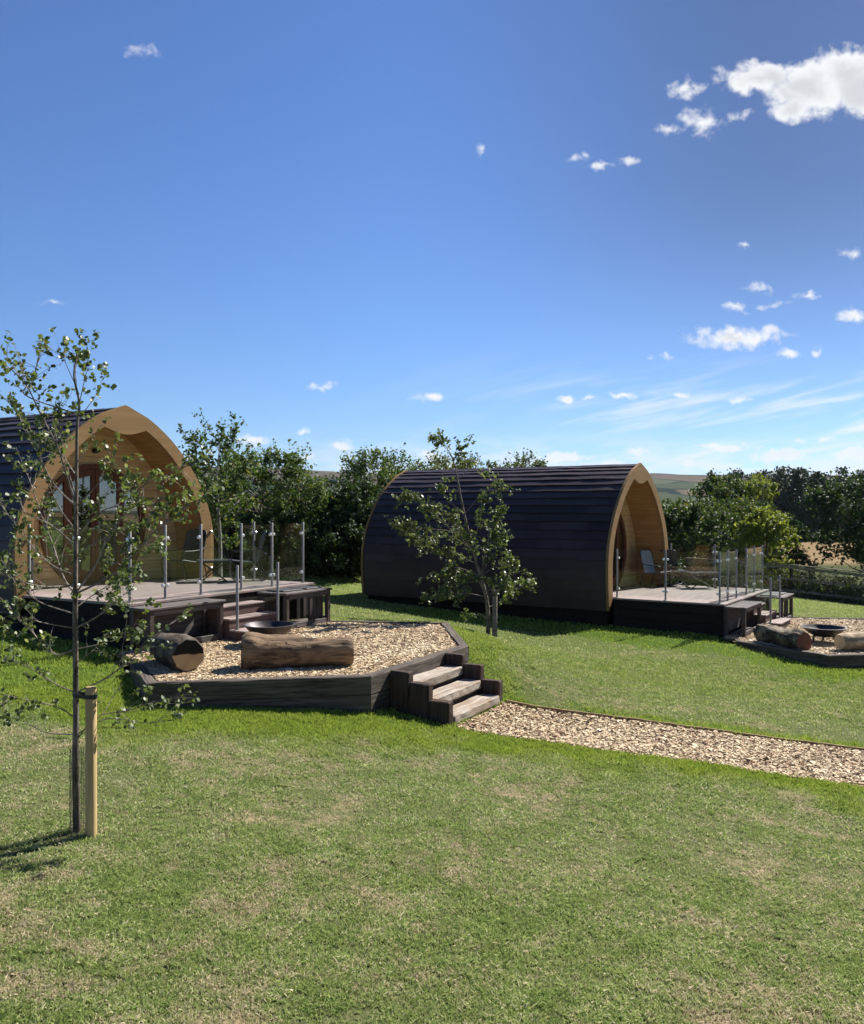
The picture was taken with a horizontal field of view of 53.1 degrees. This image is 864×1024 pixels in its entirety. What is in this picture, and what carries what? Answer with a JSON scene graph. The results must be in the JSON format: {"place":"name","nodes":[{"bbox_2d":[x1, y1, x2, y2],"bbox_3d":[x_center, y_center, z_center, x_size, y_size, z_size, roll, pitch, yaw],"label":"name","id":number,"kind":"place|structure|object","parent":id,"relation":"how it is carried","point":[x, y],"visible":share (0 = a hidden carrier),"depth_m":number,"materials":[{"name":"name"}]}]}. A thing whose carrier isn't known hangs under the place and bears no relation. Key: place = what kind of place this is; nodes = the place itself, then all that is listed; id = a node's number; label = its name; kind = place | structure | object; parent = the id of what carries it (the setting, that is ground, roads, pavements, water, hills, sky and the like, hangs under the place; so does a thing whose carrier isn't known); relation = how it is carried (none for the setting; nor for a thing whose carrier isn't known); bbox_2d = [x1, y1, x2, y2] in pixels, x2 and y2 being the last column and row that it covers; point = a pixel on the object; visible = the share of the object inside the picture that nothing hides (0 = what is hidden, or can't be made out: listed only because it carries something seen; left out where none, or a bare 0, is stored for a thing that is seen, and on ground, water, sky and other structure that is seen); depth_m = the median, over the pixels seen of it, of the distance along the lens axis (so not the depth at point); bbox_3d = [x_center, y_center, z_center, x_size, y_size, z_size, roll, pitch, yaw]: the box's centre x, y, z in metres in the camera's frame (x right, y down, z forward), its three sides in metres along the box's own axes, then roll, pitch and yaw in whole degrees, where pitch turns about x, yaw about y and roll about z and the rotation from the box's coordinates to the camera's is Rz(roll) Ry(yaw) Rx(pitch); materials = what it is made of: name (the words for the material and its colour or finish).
{"place":"outdoors","nodes":[
{"label":"outdoors","id":0,"kind":"place"},
{"bbox_2d":[116,622,456,680],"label":"wood chips","id":1,"kind":"object","parent":0,"point":[222,659],"visible":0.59,"depth_m":11.95,"materials":[{"name":"beige wood"}]},
{"bbox_2d":[149,632,203,671],"bbox_3d":[-3.269,1.757,10.945,0.476,0.471,1.105,0,-1,-35],"label":"log","id":2,"kind":"object","parent":1,"relation":"on","point":[185,653],"visible":0.89,"depth_m":10.54,"materials":[{"name":"brown wood"}]},
{"bbox_2d":[240,621,297,634],"bbox_3d":[-2.375,1.796,12.630,0.768,0.320,0.768,0,0,32],"label":"fire bowl","id":3,"kind":"object","parent":1,"relation":"on","point":[274,627],"visible":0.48,"depth_m":12.53,"materials":[{"name":"metal"}]},
{"bbox_2d":[279,667,293,670],"bbox_3d":[-1.786,1.947,10.642,0.199,0.078,0.138,0,0,0],"label":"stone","id":4,"kind":"object","parent":1,"relation":"on","point":[288,668],"visible":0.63,"depth_m":10.60,"materials":[{"name":"grey stone"}]},
{"bbox_2d":[241,632,353,670],"bbox_3d":[-1.686,1.758,10.867,1.395,0.522,0.537,1,0,-10],"label":"log","id":5,"kind":"object","parent":1,"relation":"on","point":[263,651],"visible":0.98,"depth_m":10.69,"materials":[{"name":"brown wood"}]},
{"bbox_2d":[0,512,863,1023],"bbox_3d":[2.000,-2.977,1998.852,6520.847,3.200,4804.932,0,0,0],"label":"lawn","id":6,"kind":"structure","parent":0,"point":[526,698],"depth_m":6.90,"materials":[{"name":"plant"}]},
{"bbox_2d":[69,745,84,834],"bbox_3d":[-2.513,1.976,6.156,0.134,0.601,0.133,0,0,0],"label":"tree guard","id":7,"kind":"object","parent":6,"relation":"on","point":[71,763],"visible":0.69,"depth_m":6.11,"materials":[{"name":"black plastic"}]},
{"bbox_2d":[72,686,97,836],"bbox_3d":[-2.458,1.885,6.133,0.204,1.300,0.088,0,0,28],"label":"tree stake","id":8,"kind":"object","parent":6,"relation":"on","point":[89,695],"visible":0.96,"depth_m":6.07,"materials":[{"name":"beige wood"}]},
{"bbox_2d":[0,405,213,631],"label":"glamping pod","id":9,"kind":"object","parent":6,"relation":"on","point":[152,443],"visible":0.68,"depth_m":15.35,"materials":[{"name":"brown wood"}]},
{"bbox_2d":[37,464,144,584],"bbox_3d":[-6.021,0.254,15.466,0.142,2.224,2.224,0,0,31],"label":"round doorway","id":10,"kind":"structure","parent":9,"relation":"in","point":[87,479],"depth_m":15.38,"materials":[{"name":"brown wood"}]},
{"bbox_2d":[0,324,228,832],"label":"young tree","id":11,"kind":"object","parent":6,"relation":"on","point":[130,504],"visible":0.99,"depth_m":6.12,"materials":[{"name":"green plant"}]},
{"bbox_2d":[22,522,313,650],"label":"timber deck","id":12,"kind":"structure","parent":6,"relation":"on","point":[243,604],"depth_m":13.39,"materials":[{"name":"wood"}]},
{"bbox_2d":[31,557,34,590],"bbox_3d":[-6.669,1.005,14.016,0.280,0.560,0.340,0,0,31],"label":"post","id":13,"kind":"object","parent":12,"relation":"on","point":[32,564],"visible":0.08,"depth_m":14.06,"materials":[{"name":"silver metal"}]},
{"bbox_2d":[160,529,206,580],"bbox_3d":[-4.675,0.808,16.353,0.542,0.939,0.723,0,0,28],"label":"garden chair","id":14,"kind":"object","parent":12,"relation":"on","point":[191,550],"visible":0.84,"depth_m":16.58,"materials":[{"name":"black metal"}]},
{"bbox_2d":[196,559,229,581],"bbox_3d":[-4.052,1.082,15.993,0.576,0.402,0.526,0,0,-20],"label":"side table","id":15,"kind":"object","parent":12,"relation":"on","point":[223,561],"visible":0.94,"depth_m":15.81,"materials":[{"name":"black metal"}]},
{"bbox_2d":[226,530,266,581],"bbox_3d":[-3.461,0.808,16.167,0.723,0.939,0.542,0,0,-18],"label":"garden chair","id":16,"kind":"object","parent":12,"relation":"on","point":[260,547],"visible":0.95,"depth_m":16.28,"materials":[{"name":"black metal"}]},
{"bbox_2d":[128,598,225,651],"bbox_3d":[-3.692,1.742,12.624,0.437,0.822,1.482,0,0,31],"label":"timber stand","id":17,"kind":"object","parent":6,"relation":"on","point":[195,624],"visible":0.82,"depth_m":12.74,"materials":[{"name":"grey wood"}]},
{"bbox_2d":[176,407,261,576],"bbox_3d":[-5.427,-0.304,21.735,2.170,4.602,3.140,0,0,-26],"label":"young tree","id":18,"kind":"object","parent":6,"relation":"on","point":[197,467],"visible":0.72,"depth_m":21.42,"materials":[{"name":"green plant"}]},
{"bbox_2d":[195,470,245,557],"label":"tree","id":19,"kind":"object","parent":6,"relation":"on","point":[229,500],"visible":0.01,"depth_m":27.44,"materials":[{"name":"green plant"}]},
{"bbox_2d":[212,516,269,573],"bbox_3d":[-5.816,1.125,26.029,2.543,1.984,2.659,0,0,0],"label":"bush","id":20,"kind":"object","parent":6,"relation":"on","point":[225,553],"visible":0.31,"depth_m":25.39,"materials":[{"name":"green plant"}]},
{"bbox_2d":[199,438,343,567],"bbox_3d":[-5.272,-0.171,26.633,4.086,4.306,4.520,0,0,33],"label":"tree","id":21,"kind":"object","parent":6,"relation":"on","point":[290,468],"visible":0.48,"depth_m":26.35,"materials":[{"name":"green plant"}]},
{"bbox_2d":[214,506,331,575],"bbox_3d":[-4.733,1.016,25.983,3.577,2.412,2.528,0,0,0],"label":"bush","id":22,"kind":"object","parent":6,"relation":"on","point":[278,538],"visible":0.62,"depth_m":25.43,"materials":[{"name":"green plant"}]},
{"bbox_2d":[257,585,331,628],"bbox_3d":[-2.327,1.724,14.745,0.637,0.844,1.242,0,0,31],"label":"timber stand","id":23,"kind":"object","parent":6,"relation":"on","point":[314,596],"visible":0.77,"depth_m":14.66,"materials":[{"name":"wood"}]},
{"bbox_2d":[312,595,322,619],"bbox_3d":[-2.008,1.621,14.914,0.018,0.510,0.398,0,0,31],"label":"board door","id":24,"kind":"structure","parent":23,"relation":"in","point":[317,601],"depth_m":14.95,"materials":[{"name":"wood"}]},
{"bbox_2d":[244,474,348,565],"bbox_3d":[-4.360,0.359,28.605,4.205,3.264,3.878,0,0,0],"label":"tree","id":25,"kind":"object","parent":6,"relation":"on","point":[303,487],"visible":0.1,"depth_m":27.76,"materials":[{"name":"green plant"}]},
{"bbox_2d":[247,512,347,578],"bbox_3d":[-3.802,1.109,26.389,2.897,2.273,2.920,0,0,34],"label":"bush","id":26,"kind":"object","parent":6,"relation":"on","point":[315,566],"visible":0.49,"depth_m":25.71,"materials":[{"name":"green plant"}]},
{"bbox_2d":[130,620,468,713],"bbox_3d":[-1.367,2.248,12.310,3.389,0.669,6.274,0,0,24],"label":"sleeper bed","id":27,"kind":"object","parent":6,"relation":"on","point":[365,693],"visible":0.54,"depth_m":10.03,"materials":[{"name":"wood"}]},
{"bbox_2d":[288,510,364,578],"bbox_3d":[-2.878,1.078,26.616,2.927,2.322,3.101,0,0,-29],"label":"bush","id":28,"kind":"object","parent":6,"relation":"on","point":[353,566],"visible":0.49,"depth_m":26.03,"materials":[{"name":"green plant"}]},
{"bbox_2d":[304,470,381,569],"bbox_3d":[-2.571,0.386,27.812,3.157,3.454,3.320,0,0,16],"label":"tree","id":29,"kind":"object","parent":6,"relation":"on","point":[353,496],"visible":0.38,"depth_m":27.06,"materials":[{"name":"green plant"}]},
{"bbox_2d":[323,509,367,577],"bbox_3d":[-2.256,1.142,26.870,2.442,2.560,2.785,0,0,0],"label":"bush","id":30,"kind":"object","parent":6,"relation":"on","point":[357,517],"visible":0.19,"depth_m":26.32,"materials":[{"name":"green plant"}]},
{"bbox_2d":[325,442,418,505],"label":"tree","id":31,"kind":"object","parent":6,"relation":"on","point":[384,471],"visible":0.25,"depth_m":30.23,"materials":[{"name":"green plant"}]},
{"bbox_2d":[397,450,484,471],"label":"tree","id":32,"kind":"object","parent":6,"relation":"on","point":[443,463],"visible":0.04,"depth_m":32.38,"materials":[{"name":"green plant"}]},
{"bbox_2d":[390,652,502,725],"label":"timber steps","id":33,"kind":"structure","parent":6,"relation":"on","point":[456,687],"depth_m":10.76,"materials":[{"name":"brown wood"}]},
{"bbox_2d":[383,428,537,634],"bbox_3d":[0.585,0.420,16.326,2.957,3.934,1.680,0,0,0],"label":"young tree","id":34,"kind":"object","parent":6,"relation":"on","point":[496,537],"visible":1,"depth_m":16.03,"materials":[{"name":"green plant"}]},
{"bbox_2d":[451,452,504,468],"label":"tree","id":35,"kind":"object","parent":6,"relation":"on","point":[488,463],"visible":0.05,"depth_m":33.26,"materials":[{"name":"green plant"}]},
{"bbox_2d":[487,590,496,636],"bbox_3d":[1.115,2.037,16.040,0.205,1.180,0.107,0,0,5],"label":"tree stake","id":36,"kind":"object","parent":6,"relation":"on","point":[494,614],"visible":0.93,"depth_m":15.99,"materials":[{"name":"brown wood"}]},
{"bbox_2d":[361,463,668,625],"bbox_3d":[2.181,0.934,23.155,7.060,4.295,4.201,0,0,33],"label":"glamping pod","id":37,"kind":"object","parent":6,"relation":"on","point":[572,529],"visible":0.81,"depth_m":21.55,"materials":[{"name":"brown wood"}]},
{"bbox_2d":[613,513,626,589],"bbox_3d":[4.451,0.906,21.653,0.142,2.224,2.224,0,0,34],"label":"round doorway","id":38,"kind":"structure","parent":37,"relation":"in","point":[620,543],"depth_m":22.25,"materials":[{"name":"brown wood"}]},
{"bbox_2d":[492,448,548,467],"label":"tree","id":39,"kind":"object","parent":6,"relation":"on","point":[536,463],"visible":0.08,"depth_m":33.24,"materials":[{"name":"green plant"}]},
{"bbox_2d":[506,700,863,750],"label":"path edging","id":40,"kind":"object","parent":6,"relation":"on","point":[562,711],"visible":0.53,"depth_m":10.74,"materials":[{"name":"wood"}]},
{"bbox_2d":[661,492,739,569],"bbox_3d":[11.608,1.359,37.955,5.469,4.526,4.992,0,0,0],"label":"tree","id":41,"kind":"object","parent":6,"relation":"on","point":[680,515],"visible":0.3,"depth_m":37.09,"materials":[{"name":"green plant"}]},
{"bbox_2d":[613,543,790,636],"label":"timber deck","id":42,"kind":"structure","parent":6,"relation":"on","point":[701,602],"depth_m":19.24,"materials":[{"name":"brown wood"}]},
{"bbox_2d":[640,549,673,586],"bbox_3d":[5.821,1.460,22.481,0.542,0.939,0.723,0,0,-42],"label":"garden chair","id":43,"kind":"object","parent":42,"relation":"on","point":[647,560],"visible":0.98,"depth_m":22.65,"materials":[{"name":"fabric"}]},
{"bbox_2d":[660,549,682,584],"bbox_3d":[6.351,1.458,23.091,0.542,0.939,0.723,0,0,30],"label":"garden chair","id":44,"kind":"object","parent":42,"relation":"on","point":[672,558],"visible":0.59,"depth_m":22.78,"materials":[{"name":"black metal"}]},
{"bbox_2d":[662,570,688,585],"bbox_3d":[6.378,1.732,22.675,0.576,0.402,0.526,0,0,-10],"label":"side table","id":45,"kind":"object","parent":42,"relation":"on","point":[677,571],"visible":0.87,"depth_m":22.48,"materials":[{"name":"black metal"}]},
{"bbox_2d":[684,571,718,588],"bbox_3d":[6.872,1.734,22.039,0.806,0.402,0.476,0,0,-8],"label":"side table","id":46,"kind":"object","parent":42,"relation":"on","point":[705,573],"visible":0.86,"depth_m":21.91,"materials":[{"name":"black metal"}]},
{"bbox_2d":[687,468,775,553],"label":"tree","id":47,"kind":"object","parent":6,"relation":"on","point":[721,488],"visible":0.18,"depth_m":43.59,"materials":[{"name":"green plant"}]},
{"bbox_2d":[726,470,743,530],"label":"conifer","id":48,"kind":"object","parent":6,"relation":"on","point":[736,478],"visible":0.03,"depth_m":121.94,"materials":[{"name":"green plant"}]},
{"bbox_2d":[727,468,746,489],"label":"conifer","id":49,"kind":"object","parent":6,"relation":"on","point":[742,472],"visible":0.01,"depth_m":125.93,"materials":[{"name":"green plant"}]},
{"bbox_2d":[684,496,799,570],"bbox_3d":[11.814,1.322,33.717,4.189,3.907,4.300,0,0,0],"label":"tree","id":50,"kind":"object","parent":6,"relation":"on","point":[711,517],"visible":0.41,"depth_m":33.19,"materials":[{"name":"green plant"}]},
{"bbox_2d":[725,601,762,641],"bbox_3d":[6.730,2.394,18.646,0.437,0.822,1.482,0,0,33],"label":"timber stand","id":51,"kind":"object","parent":6,"relation":"on","point":[735,615],"visible":0.89,"depth_m":18.50,"materials":[{"name":"grey wood"}]},
{"bbox_2d":[749,469,774,506],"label":"conifer","id":52,"kind":"object","parent":6,"relation":"on","point":[766,472],"visible":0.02,"depth_m":126.17,"materials":[{"name":"green plant"}]},
{"bbox_2d":[737,473,790,531],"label":"tree","id":53,"kind":"object","parent":6,"relation":"on","point":[752,486],"visible":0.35,"depth_m":39.69,"materials":[{"name":"green plant"}]},
{"bbox_2d":[751,471,776,534],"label":"conifer","id":54,"kind":"object","parent":6,"relation":"on","point":[758,472],"visible":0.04,"depth_m":121.99,"materials":[{"name":"green plant"}]},
{"bbox_2d":[726,504,803,583],"bbox_3d":[12.013,1.364,31.319,2.602,3.308,2.446,0,0,19],"label":"tree","id":55,"kind":"object","parent":6,"relation":"on","point":[756,526],"visible":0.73,"depth_m":30.79,"materials":[{"name":"green plant"}]},
{"bbox_2d":[668,551,863,605],"bbox_3d":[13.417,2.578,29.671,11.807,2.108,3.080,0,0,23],"label":"undergrowth","id":56,"kind":"object","parent":6,"relation":"on","point":[853,591],"visible":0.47,"depth_m":29.77,"materials":[{"name":"green plant"}]},
{"bbox_2d":[685,558,863,603],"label":"rail fence","id":57,"kind":"object","parent":6,"relation":"on","point":[791,578],"visible":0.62,"depth_m":29.55,"materials":[{"name":"wood"}]},
{"bbox_2d":[755,591,793,617],"bbox_3d":[8.205,2.377,20.693,0.637,0.844,1.242,0,0,33],"label":"timber stand","id":58,"kind":"object","parent":6,"relation":"on","point":[785,597],"visible":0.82,"depth_m":20.68,"materials":[{"name":"wood"}]},
{"bbox_2d":[784,601,785,616],"bbox_3d":[8.532,2.273,20.845,0.018,0.510,0.398,0,0,33],"label":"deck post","id":59,"kind":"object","parent":58,"relation":"in","point":[784,601],"depth_m":20.72,"materials":[{"name":"grey wood"}]},
{"bbox_2d":[768,465,795,510],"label":"conifer","id":60,"kind":"object","parent":6,"relation":"on","point":[784,480],"visible":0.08,"depth_m":127.01,"materials":[{"name":"green plant"}]},
{"bbox_2d":[767,468,807,538],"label":"conifer","id":61,"kind":"object","parent":6,"relation":"on","point":[781,500],"visible":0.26,"depth_m":122.17,"materials":[{"name":"green plant"}]},
{"bbox_2d":[777,543,818,584],"bbox_3d":[13.206,2.127,31.610,1.418,2.027,1.571,0,0,0],"label":"bush","id":62,"kind":"object","parent":6,"relation":"on","point":[798,554],"visible":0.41,"depth_m":31.41,"materials":[{"name":"green plant"}]},
{"bbox_2d":[780,466,816,540],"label":"conifer","id":63,"kind":"object","parent":6,"relation":"on","point":[795,482],"visible":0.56,"depth_m":122.08,"materials":[{"name":"green plant"}]},
{"bbox_2d":[736,617,863,668],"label":"sleeper bed","id":64,"kind":"object","parent":6,"relation":"on","point":[853,660],"visible":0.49,"depth_m":15.88,"materials":[{"name":"brown wood"}]},
{"bbox_2d":[799,468,814,495],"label":"conifer","id":65,"kind":"object","parent":6,"relation":"on","point":[807,472],"visible":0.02,"depth_m":131.91,"materials":[{"name":"green plant"}]},
{"bbox_2d":[801,474,839,519],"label":"conifer","id":66,"kind":"object","parent":6,"relation":"on","point":[808,487],"visible":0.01,"depth_m":125.63,"materials":[{"name":"green plant"}]},
{"bbox_2d":[796,470,845,540],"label":"conifer","id":67,"kind":"object","parent":6,"relation":"on","point":[816,475],"visible":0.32,"depth_m":120.81,"materials":[{"name":"green plant"}]},
{"bbox_2d":[793,468,863,577],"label":"tree","id":68,"kind":"object","parent":6,"relation":"on","point":[854,519],"visible":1,"depth_m":32.56,"materials":[{"name":"green plant"}]},
{"bbox_2d":[822,473,850,537],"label":"conifer","id":69,"kind":"object","parent":6,"relation":"on","point":[837,489],"visible":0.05,"depth_m":122.47,"materials":[{"name":"green plant"}]},
{"bbox_2d":[828,475,851,523],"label":"conifer","id":70,"kind":"object","parent":6,"relation":"on","point":[840,485],"visible":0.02,"depth_m":125.61,"materials":[{"name":"green plant"}]},
{"bbox_2d":[833,466,852,481],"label":"conifer","id":71,"kind":"object","parent":6,"relation":"on","point":[842,470],"visible":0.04,"depth_m":133.51,"materials":[{"name":"green plant"}]},
{"bbox_2d":[839,469,863,540],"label":"conifer","id":72,"kind":"object","parent":6,"relation":"on","point":[861,472],"visible":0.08,"depth_m":120.41,"materials":[{"name":"green plant"}]},
{"bbox_2d":[0,0,863,475],"label":"sky","id":73,"kind":"structure","parent":0,"point":[566,232],"materials":[{"name":"blue"}]},
{"bbox_2d":[201,468,834,510],"bbox_3d":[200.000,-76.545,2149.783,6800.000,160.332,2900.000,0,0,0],"label":"hills","id":74,"kind":"structure","parent":0,"point":[672,487],"depth_m":1726.40,"materials":[{"name":"green plant"}]},
{"bbox_2d":[456,702,863,786],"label":"path","id":75,"kind":"structure","parent":0,"point":[764,760],"depth_m":10.10,"materials":[{"name":"beige wood"}]},
{"bbox_2d":[721,618,863,654],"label":"wood chips","id":76,"kind":"object","parent":0,"point":[826,645],"visible":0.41,"depth_m":18.15,"materials":[{"name":"beige wood"}]},
{"bbox_2d":[753,623,812,649],"bbox_3d":[6.811,2.433,16.839,0.405,0.427,1.308,0,0,-15],"label":"log","id":77,"kind":"object","parent":76,"relation":"on","point":[796,638],"visible":0.94,"depth_m":16.60,"materials":[{"name":"brown wood"}]},
{"bbox_2d":[801,624,847,641],"bbox_3d":[7.819,2.452,17.253,0.860,0.320,0.860,0,0,19],"label":"fire bowl","id":78,"kind":"object","parent":76,"relation":"on","point":[823,631],"visible":0.96,"depth_m":17.16,"materials":[{"name":"metal"}]},
{"bbox_2d":[834,632,863,649],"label":"log","id":79,"kind":"object","parent":76,"relation":"on","point":[849,641],"visible":1,"depth_m":16.16,"materials":[{"name":"brown wood"}]}
]}

